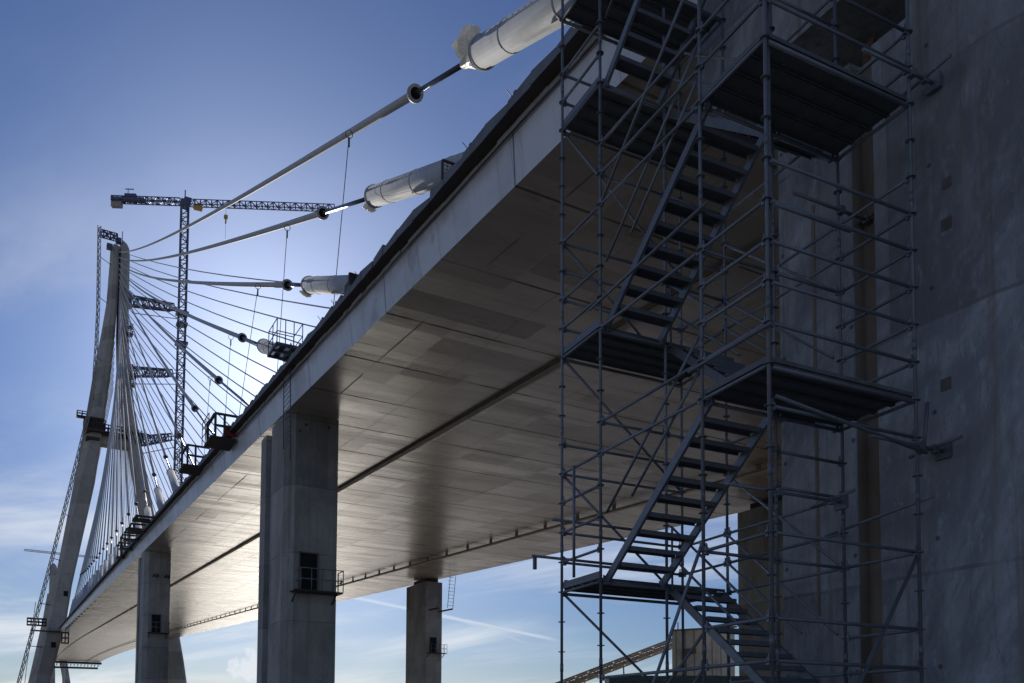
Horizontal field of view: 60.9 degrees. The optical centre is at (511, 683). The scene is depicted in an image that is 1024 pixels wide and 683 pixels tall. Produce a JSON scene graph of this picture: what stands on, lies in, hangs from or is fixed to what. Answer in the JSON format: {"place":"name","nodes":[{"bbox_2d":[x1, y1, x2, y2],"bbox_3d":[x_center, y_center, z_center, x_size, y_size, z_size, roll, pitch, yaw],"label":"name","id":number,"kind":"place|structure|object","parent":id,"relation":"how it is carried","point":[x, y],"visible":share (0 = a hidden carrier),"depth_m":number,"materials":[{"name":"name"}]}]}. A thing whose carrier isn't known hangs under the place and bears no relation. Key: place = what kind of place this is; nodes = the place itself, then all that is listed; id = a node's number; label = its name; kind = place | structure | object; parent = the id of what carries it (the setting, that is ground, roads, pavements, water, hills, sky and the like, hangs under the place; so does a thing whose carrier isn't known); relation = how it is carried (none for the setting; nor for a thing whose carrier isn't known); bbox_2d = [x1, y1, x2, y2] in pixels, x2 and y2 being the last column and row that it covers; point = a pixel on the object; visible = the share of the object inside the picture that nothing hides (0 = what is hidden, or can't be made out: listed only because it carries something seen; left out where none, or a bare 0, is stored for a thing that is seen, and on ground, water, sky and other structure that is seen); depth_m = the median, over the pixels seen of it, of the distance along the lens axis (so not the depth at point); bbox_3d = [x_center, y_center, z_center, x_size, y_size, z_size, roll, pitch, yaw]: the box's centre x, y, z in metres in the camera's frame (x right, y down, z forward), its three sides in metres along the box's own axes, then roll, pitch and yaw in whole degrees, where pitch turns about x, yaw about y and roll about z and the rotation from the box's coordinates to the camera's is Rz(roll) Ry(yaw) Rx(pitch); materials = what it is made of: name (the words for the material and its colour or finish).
{"place":"outdoors","nodes":[
{"label":"outdoors","id":0,"kind":"place"},
{"bbox_2d":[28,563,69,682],"bbox_3d":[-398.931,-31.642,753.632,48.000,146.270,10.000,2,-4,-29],"label":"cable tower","id":1,"kind":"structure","parent":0,"point":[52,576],"depth_m":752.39,"materials":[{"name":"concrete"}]},
{"bbox_2d":[135,550,170,682],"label":"concrete pier","id":2,"kind":"structure","parent":0,"point":[153,623],"depth_m":87.46,"materials":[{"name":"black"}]},
{"bbox_2d":[0,0,738,682],"label":"sky","id":3,"kind":"structure","parent":0,"point":[206,99],"materials":[{"name":"blue"}]},
{"bbox_2d":[605,677,767,682],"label":"storage container","id":4,"kind":"object","parent":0,"point":[661,679],"visible":0.59,"depth_m":47.97,"materials":[{"name":"metal"}]},
{"bbox_2d":[607,675,776,677],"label":"timber offcuts","id":5,"kind":"object","parent":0,"point":[696,676],"visible":0.48,"depth_m":48.05,"materials":[{"name":"wood"}]},
{"bbox_2d":[672,622,736,675],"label":"site building","id":6,"kind":"structure","parent":0,"point":[716,654],"depth_m":60.62,"materials":[{"name":"metal"}]},
{"label":"ground","id":7,"kind":"structure","parent":0,"visible":0},
{"bbox_2d":[24,549,98,682],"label":"tower crane","id":8,"kind":"object","parent":7,"relation":"on","point":[57,553],"visible":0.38,"depth_m":599.09,"materials":[{"name":"paint"}]},
{"bbox_2d":[17,225,111,682],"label":"hoist mast","id":9,"kind":"object","parent":7,"relation":"on","point":[77,454],"visible":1,"depth_m":268.20,"materials":[{"name":"grey metal"}]},
{"bbox_2d":[27,229,186,682],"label":"cable tower","id":10,"kind":"structure","parent":7,"relation":"on","point":[96,437],"depth_m":275.96,"materials":[{"name":"concrete"}]},
{"bbox_2d":[109,459,113,543],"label":"stay cable","id":11,"kind":"object","parent":10,"relation":"attached to","point":[111,503],"visible":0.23,"depth_m":385.44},
{"bbox_2d":[113,402,118,550],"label":"stay cable","id":12,"kind":"object","parent":10,"relation":"attached to","point":[115,493],"visible":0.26,"depth_m":366.65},
{"bbox_2d":[118,455,119,541],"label":"stay cable","id":13,"kind":"object","parent":10,"relation":"attached to","point":[119,488],"visible":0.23,"depth_m":345.56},
{"bbox_2d":[120,481,120,521],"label":"stay cable","id":14,"kind":"object","parent":10,"relation":"attached to","point":[120,501],"visible":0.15,"depth_m":347.75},
{"bbox_2d":[122,420,123,537],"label":"stay cable","id":15,"kind":"object","parent":10,"relation":"attached to","point":[123,499],"visible":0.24,"depth_m":338.50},
{"bbox_2d":[123,451,125,528],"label":"stay cable","id":16,"kind":"object","parent":10,"relation":"attached to","point":[124,488],"visible":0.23,"depth_m":327.98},
{"bbox_2d":[124,454,126,517],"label":"stay cable","id":17,"kind":"object","parent":10,"relation":"attached to","point":[125,489],"visible":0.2,"depth_m":322.17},
{"bbox_2d":[127,455,133,534],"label":"stay cable","id":18,"kind":"object","parent":10,"relation":"attached to","point":[129,486],"visible":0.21,"depth_m":307.55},
{"bbox_2d":[54,0,781,668],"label":"bridge deck","id":19,"kind":"structure","parent":10,"relation":"attached to","point":[424,360],"depth_m":38.01,"materials":[{"name":"concrete"},{"name":"asphalt"},{"name":"paint"}]},
{"bbox_2d":[69,505,96,625],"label":"stay cable","id":20,"kind":"object","parent":19,"relation":"attached to","point":[81,574],"visible":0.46,"depth_m":234.39,"materials":[{"name":"metal"}]},
{"bbox_2d":[73,480,101,621],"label":"stay cable","id":21,"kind":"object","parent":19,"relation":"attached to","point":[86,560],"visible":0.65,"depth_m":222.66,"materials":[{"name":"metal"}]},
{"bbox_2d":[65,408,118,629],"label":"stay cable","id":22,"kind":"object","parent":19,"relation":"attached to","point":[84,557],"visible":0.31,"depth_m":248.17,"materials":[{"name":"metal"}]},
{"bbox_2d":[67,403,118,627],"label":"stay cable","id":23,"kind":"object","parent":19,"relation":"attached to","point":[80,574],"visible":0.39,"depth_m":240.35,"materials":[{"name":"metal"}]},
{"bbox_2d":[71,409,115,623],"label":"stay cable","id":24,"kind":"object","parent":19,"relation":"attached to","point":[84,565],"visible":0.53,"depth_m":228.32,"materials":[{"name":"metal"}]},
{"bbox_2d":[80,439,108,614],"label":"stay cable","id":25,"kind":"object","parent":19,"relation":"attached to","point":[89,566],"visible":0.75,"depth_m":205.07,"materials":[{"name":"metal"}]},
{"bbox_2d":[75,387,117,619],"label":"stay cable","id":26,"kind":"object","parent":19,"relation":"attached to","point":[89,550],"visible":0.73,"depth_m":216.77,"materials":[{"name":"metal"}]},
{"bbox_2d":[83,417,111,611],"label":"stay cable","id":27,"kind":"object","parent":19,"relation":"attached to","point":[87,585],"visible":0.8,"depth_m":199.68,"materials":[{"name":"metal"}]},
{"bbox_2d":[77,386,117,616],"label":"stay cable","id":28,"kind":"object","parent":19,"relation":"attached to","point":[87,568],"visible":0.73,"depth_m":210.98,"materials":[{"name":"metal"}]},
{"bbox_2d":[86,409,112,608],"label":"stay cable","id":29,"kind":"object","parent":19,"relation":"attached to","point":[90,583],"visible":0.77,"depth_m":193.70,"materials":[{"name":"metal"}]},
{"bbox_2d":[91,391,114,605],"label":"stay cable","id":30,"kind":"object","parent":19,"relation":"attached to","point":[93,578],"visible":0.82,"depth_m":187.89,"materials":[{"name":"metal"}]},
{"bbox_2d":[94,381,115,601],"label":"stay cable","id":31,"kind":"object","parent":19,"relation":"attached to","point":[97,575],"visible":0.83,"depth_m":181.68,"materials":[{"name":"metal"}]},
{"bbox_2d":[98,369,116,597],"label":"stay cable","id":32,"kind":"object","parent":19,"relation":"attached to","point":[101,569],"visible":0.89,"depth_m":175.57,"materials":[{"name":"metal"}]},
{"bbox_2d":[103,353,117,574],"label":"stay cable","id":33,"kind":"object","parent":19,"relation":"attached to","point":[105,567],"visible":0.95,"depth_m":169.40,"materials":[{"name":"metal"}]},
{"bbox_2d":[108,357,117,568],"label":"stay cable","id":34,"kind":"object","parent":19,"relation":"attached to","point":[110,558],"visible":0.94,"depth_m":160.17,"materials":[{"name":"metal"}]},
{"bbox_2d":[113,324,118,562],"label":"stay cable","id":35,"kind":"object","parent":19,"relation":"attached to","point":[115,550],"visible":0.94,"depth_m":158.42,"materials":[{"name":"metal"}]},
{"bbox_2d":[119,342,123,554],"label":"stay cable","id":36,"kind":"object","parent":19,"relation":"attached to","point":[121,522],"visible":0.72,"depth_m":154.48,"materials":[{"name":"metal"}]},
{"bbox_2d":[116,542,129,559],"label":"bracket frame","id":37,"kind":"object","parent":19,"relation":"attached to","point":[120,556],"visible":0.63,"depth_m":102.03,"materials":[{"name":"brown metal"}]},
{"bbox_2d":[119,323,132,545],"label":"stay cable","id":38,"kind":"object","parent":19,"relation":"attached to","point":[128,514],"visible":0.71,"depth_m":147.95,"materials":[{"name":"metal"}]},
{"bbox_2d":[119,534,136,550],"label":"bracket frame","id":39,"kind":"object","parent":19,"relation":"attached to","point":[124,548],"visible":0.69,"depth_m":95.00,"materials":[{"name":"brown metal"}]},
{"bbox_2d":[126,452,130,521],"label":"stay cable","id":40,"kind":"object","parent":19,"relation":"attached to","point":[128,486],"visible":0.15,"depth_m":312.71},
{"bbox_2d":[119,311,141,527],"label":"stay cable","id":41,"kind":"object","parent":19,"relation":"attached to","point":[136,504],"visible":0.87,"depth_m":138.73,"materials":[{"name":"metal"}]},
{"bbox_2d":[127,451,133,513],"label":"stay cable","id":42,"kind":"object","parent":19,"relation":"attached to","point":[130,482],"visible":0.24,"depth_m":302.38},
{"bbox_2d":[123,528,138,542],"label":"bracket frame","id":43,"kind":"object","parent":19,"relation":"attached to","point":[128,539],"visible":0.73,"depth_m":88.88,"materials":[{"name":"brown metal"}]},
{"bbox_2d":[121,409,145,503],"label":"stay cable","id":44,"kind":"object","parent":19,"relation":"attached to","point":[134,460],"visible":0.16,"depth_m":273.74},
{"bbox_2d":[119,303,151,523],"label":"stay cable","id":45,"kind":"object","parent":19,"relation":"attached to","point":[147,510],"visible":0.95,"depth_m":121.88,"materials":[{"name":"metal"}]},
{"bbox_2d":[127,522,145,534],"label":"bracket frame","id":46,"kind":"object","parent":19,"relation":"attached to","point":[136,531],"visible":0.88,"depth_m":83.38,"materials":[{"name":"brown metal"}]},
{"bbox_2d":[121,403,152,515],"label":"stay cable","id":47,"kind":"object","parent":19,"relation":"attached to","point":[136,460],"visible":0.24,"depth_m":272.00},
{"bbox_2d":[123,390,154,486],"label":"stay cable","id":48,"kind":"object","parent":19,"relation":"attached to","point":[139,442],"visible":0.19,"depth_m":264.83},
{"bbox_2d":[123,403,155,512],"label":"stay cable","id":49,"kind":"object","parent":19,"relation":"attached to","point":[138,458],"visible":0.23,"depth_m":269.77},
{"bbox_2d":[123,396,157,507],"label":"stay cable","id":50,"kind":"object","parent":19,"relation":"attached to","point":[141,458],"visible":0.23,"depth_m":264.19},
{"bbox_2d":[119,297,163,509],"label":"stay cable","id":51,"kind":"object","parent":19,"relation":"attached to","point":[159,496],"visible":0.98,"depth_m":105.41,"materials":[{"name":"metal"}]},
{"bbox_2d":[132,514,154,523],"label":"bracket frame","id":52,"kind":"object","parent":19,"relation":"attached to","point":[139,520],"visible":1,"depth_m":77.09,"materials":[{"name":"black metal"}]},
{"bbox_2d":[122,381,164,501],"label":"stay cable","id":53,"kind":"object","parent":19,"relation":"attached to","point":[140,436],"visible":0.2,"depth_m":264.18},
{"bbox_2d":[122,364,166,469],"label":"stay cable","id":54,"kind":"object","parent":19,"relation":"attached to","point":[146,424],"visible":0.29,"depth_m":253.94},
{"bbox_2d":[122,375,168,497],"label":"stay cable","id":55,"kind":"object","parent":19,"relation":"attached to","point":[144,438],"visible":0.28,"depth_m":259.97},
{"bbox_2d":[122,370,171,493],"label":"stay cable","id":56,"kind":"object","parent":19,"relation":"attached to","point":[149,441],"visible":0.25,"depth_m":252.52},
{"bbox_2d":[119,291,178,491],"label":"stay cable","id":57,"kind":"object","parent":19,"relation":"attached to","point":[172,478],"visible":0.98,"depth_m":93.89,"materials":[{"name":"metal"}]},
{"bbox_2d":[123,359,179,484],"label":"stay cable","id":58,"kind":"object","parent":19,"relation":"attached to","point":[148,418],"visible":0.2,"depth_m":253.40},
{"bbox_2d":[123,353,184,479],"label":"stay cable","id":59,"kind":"object","parent":19,"relation":"attached to","point":[157,427],"visible":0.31,"depth_m":243.03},
{"bbox_2d":[123,348,188,474],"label":"stay cable","id":60,"kind":"object","parent":19,"relation":"attached to","point":[153,409],"visible":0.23,"depth_m":244.78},
{"bbox_2d":[119,285,193,464],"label":"stay cable","id":61,"kind":"object","parent":19,"relation":"attached to","point":[179,435],"visible":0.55,"depth_m":99.53,"materials":[{"name":"metal"}]},
{"bbox_2d":[124,343,190,463],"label":"stay cable","id":62,"kind":"object","parent":19,"relation":"attached to","point":[157,407],"visible":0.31,"depth_m":240.17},
{"bbox_2d":[123,336,198,462],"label":"stay cable","id":63,"kind":"object","parent":19,"relation":"attached to","point":[157,397],"visible":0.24,"depth_m":242.57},
{"bbox_2d":[125,333,203,455],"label":"stay cable","id":64,"kind":"object","parent":19,"relation":"attached to","point":[164,399],"visible":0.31,"depth_m":229.74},
{"bbox_2d":[119,279,213,434],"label":"stay cable","id":65,"kind":"object","parent":19,"relation":"attached to","point":[194,408],"visible":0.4,"depth_m":92.00,"materials":[{"name":"metal"}]},
{"bbox_2d":[124,320,209,434],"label":"stay cable","id":66,"kind":"object","parent":19,"relation":"attached to","point":[167,381],"visible":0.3,"depth_m":228.02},
{"bbox_2d":[124,326,209,449],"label":"stay cable","id":67,"kind":"object","parent":19,"relation":"attached to","point":[167,392],"visible":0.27,"depth_m":227.60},
{"bbox_2d":[125,315,222,434],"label":"stay cable","id":68,"kind":"object","parent":19,"relation":"attached to","point":[169,374],"visible":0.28,"depth_m":231.95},
{"bbox_2d":[124,308,229,425],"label":"stay cable","id":69,"kind":"object","parent":19,"relation":"attached to","point":[179,374],"visible":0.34,"depth_m":211.92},
{"bbox_2d":[125,304,235,414],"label":"stay cable","id":70,"kind":"object","parent":19,"relation":"attached to","point":[186,369],"visible":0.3,"depth_m":205.44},
{"bbox_2d":[119,274,248,405],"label":"stay cable","id":71,"kind":"object","parent":19,"relation":"attached to","point":[218,379],"visible":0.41,"depth_m":75.83,"materials":[{"name":"metal"}]},
{"bbox_2d":[204,376,212,454],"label":"hanging wire","id":72,"kind":"object","parent":71,"relation":"hanging from","point":[208,402],"visible":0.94,"depth_m":67.08,"materials":[{"name":"grey"}]},
{"bbox_2d":[124,297,245,406],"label":"stay cable","id":73,"kind":"object","parent":19,"relation":"attached to","point":[189,360],"visible":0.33,"depth_m":203.51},
{"bbox_2d":[125,292,254,396],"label":"stay cable","id":74,"kind":"object","parent":19,"relation":"attached to","point":[199,356],"visible":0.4,"depth_m":193.27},
{"bbox_2d":[125,275,256,345],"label":"stay cable","id":75,"kind":"object","parent":19,"relation":"attached to","point":[173,305],"visible":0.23,"depth_m":228.17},
{"bbox_2d":[177,444,209,475],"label":"work platform","id":76,"kind":"structure","parent":19,"relation":"attached to","point":[191,469],"depth_m":58.11,"materials":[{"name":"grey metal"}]},
{"bbox_2d":[129,290,264,384],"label":"stay cable","id":77,"kind":"object","parent":19,"relation":"attached to","point":[200,344],"visible":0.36,"depth_m":191.38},
{"bbox_2d":[125,281,275,372],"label":"stay cable","id":78,"kind":"object","parent":19,"relation":"attached to","point":[206,335],"visible":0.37,"depth_m":186.81,"materials":[{"name":"metal"}]},
{"bbox_2d":[119,268,288,362],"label":"stay cable","id":79,"kind":"object","parent":19,"relation":"attached to","point":[262,345],"visible":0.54,"depth_m":60.17,"materials":[{"name":"metal"}]},
{"bbox_2d":[225,335,233,412],"bbox_3d":[-19.831,-20.117,60.569,0.350,7.696,2.070,2,-4,-29],"label":"hanging wire","id":80,"kind":"object","parent":79,"relation":"hanging from","point":[228,369],"visible":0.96,"depth_m":60.25,"materials":[{"name":"grey"}]},
{"bbox_2d":[126,253,294,282],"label":"stay cable","id":81,"kind":"object","parent":19,"relation":"attached to","point":[215,273],"visible":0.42,"depth_m":175.50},
{"bbox_2d":[126,270,301,343],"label":"stay cable","id":82,"kind":"object","parent":19,"relation":"attached to","point":[218,314],"visible":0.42,"depth_m":177.06,"materials":[{"name":"metal"}]},
{"bbox_2d":[202,412,237,450],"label":"work platform","id":83,"kind":"structure","parent":19,"relation":"attached to","point":[224,442],"depth_m":49.41,"materials":[{"name":"black metal"}]},
{"bbox_2d":[125,264,315,327],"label":"stay cable","id":84,"kind":"object","parent":19,"relation":"attached to","point":[227,303],"visible":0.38,"depth_m":171.10,"materials":[{"name":"metal"}]},
{"bbox_2d":[131,261,329,308],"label":"stay cable","id":85,"kind":"object","parent":19,"relation":"attached to","point":[246,293],"visible":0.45,"depth_m":155.33,"materials":[{"name":"metal"}]},
{"bbox_2d":[119,263,347,296],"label":"stay cable","id":86,"kind":"object","parent":19,"relation":"attached to","point":[332,284],"visible":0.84,"depth_m":41.93,"materials":[{"name":"metal"}]},
{"bbox_2d":[239,283,260,413],"bbox_3d":[-16.916,-19.574,55.171,0.350,9.050,6.266,2,-4,-29],"label":"hanging wire","id":87,"kind":"object","parent":86,"relation":"hanging from","point":[250,336],"visible":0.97,"depth_m":53.84,"materials":[{"name":"grey"}]},
{"bbox_2d":[267,318,302,360],"bbox_3d":[-10.106,-15.271,39.898,1.800,2.026,1.590,2,-4,-29],"label":"access basket","id":88,"kind":"object","parent":19,"relation":"on","point":[280,350],"visible":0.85,"depth_m":39.51,"materials":[{"name":"metal"}]},
{"bbox_2d":[283,343,291,459],"bbox_3d":[-10.139,-12.547,39.246,0.108,5.301,1.194,2,-4,-29],"label":"access ladder","id":89,"kind":"object","parent":88,"relation":"hanging from","point":[287,403],"visible":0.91,"depth_m":39.21,"materials":[{"name":"metal"}]},
{"bbox_2d":[119,152,463,261],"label":"stay cable","id":90,"kind":"object","parent":19,"relation":"attached to","point":[420,180],"visible":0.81,"depth_m":32.56,"materials":[{"name":"metal"}]},
{"bbox_2d":[277,224,290,369],"bbox_3d":[-12.606,-20.103,47.576,0.350,9.295,1.971,2,-4,-29],"label":"hanging wire","id":91,"kind":"object","parent":90,"relation":"hanging from","point":[283,278],"visible":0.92,"depth_m":47.23,"materials":[{"name":"grey"}]},
{"bbox_2d":[119,0,572,251],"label":"stay cable","id":92,"kind":"object","parent":19,"relation":"attached to","point":[523,27],"visible":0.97,"depth_m":25.88,"materials":[{"name":"metal"}]},
{"bbox_2d":[333,130,352,305],"bbox_3d":[-7.721,-19.645,38.901,0.350,9.066,2.420,2,-4,-29],"label":"hanging wire","id":93,"kind":"object","parent":92,"relation":"hanging from","point":[343,196],"visible":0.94,"depth_m":38.48,"materials":[{"name":"grey"}]},
{"bbox_2d":[447,576,455,607],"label":"hanging ladder","id":94,"kind":"object","parent":19,"relation":"hanging from","point":[451,591],"visible":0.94,"depth_m":103.17,"materials":[{"name":"metal"}]},
{"bbox_2d":[701,0,904,158],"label":"end beam","id":95,"kind":"structure","parent":19,"relation":"attached to","point":[858,25],"depth_m":14.08,"materials":[{"name":"concrete"}]},
{"bbox_2d":[111,188,334,482],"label":"tower crane","id":96,"kind":"object","parent":7,"relation":"on","point":[118,201],"visible":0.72,"depth_m":310.44,"materials":[{"name":"blue paint"}]},
{"bbox_2d":[130,364,176,384],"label":"tie strut","id":97,"kind":"object","parent":96,"relation":"attached to","point":[161,370],"visible":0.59,"depth_m":293.45,"materials":[{"name":"grey paint"}]},
{"bbox_2d":[129,293,178,318],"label":"tie strut","id":98,"kind":"object","parent":96,"relation":"attached to","point":[153,307],"visible":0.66,"depth_m":293.01,"materials":[{"name":"grey paint"}]},
{"bbox_2d":[140,433,175,453],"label":"tie strut","id":99,"kind":"object","parent":96,"relation":"attached to","point":[155,438],"visible":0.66,"depth_m":292.64,"materials":[{"name":"blue paint"}]},
{"bbox_2d":[257,412,343,682],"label":"concrete pier","id":100,"kind":"structure","parent":7,"relation":"on","point":[297,593],"depth_m":41.16,"materials":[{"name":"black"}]},
{"bbox_2d":[406,579,452,682],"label":"concrete pier","id":101,"kind":"structure","parent":7,"relation":"on","point":[424,644],"depth_m":102.69,"materials":[{"name":"grey concrete"}]},
{"bbox_2d":[555,638,671,682],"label":"conveyor boom","id":102,"kind":"object","parent":7,"relation":"on","point":[615,666],"visible":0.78,"depth_m":72.10,"materials":[{"name":"metal"}]},
{"bbox_2d":[532,0,962,682],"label":"scaffold stair tower","id":103,"kind":"structure","parent":7,"relation":"on","point":[784,96],"depth_m":12.36,"materials":[{"name":"metal"}]},
{"bbox_2d":[738,496,784,676],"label":"concrete pier","id":104,"kind":"structure","parent":7,"relation":"on","point":[752,572],"depth_m":55.96,"materials":[{"name":"grey concrete"}]},
{"bbox_2d":[778,0,1023,682],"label":"concrete pier","id":105,"kind":"structure","parent":7,"relation":"on","point":[968,147],"depth_m":11.69,"materials":[{"name":"concrete"}]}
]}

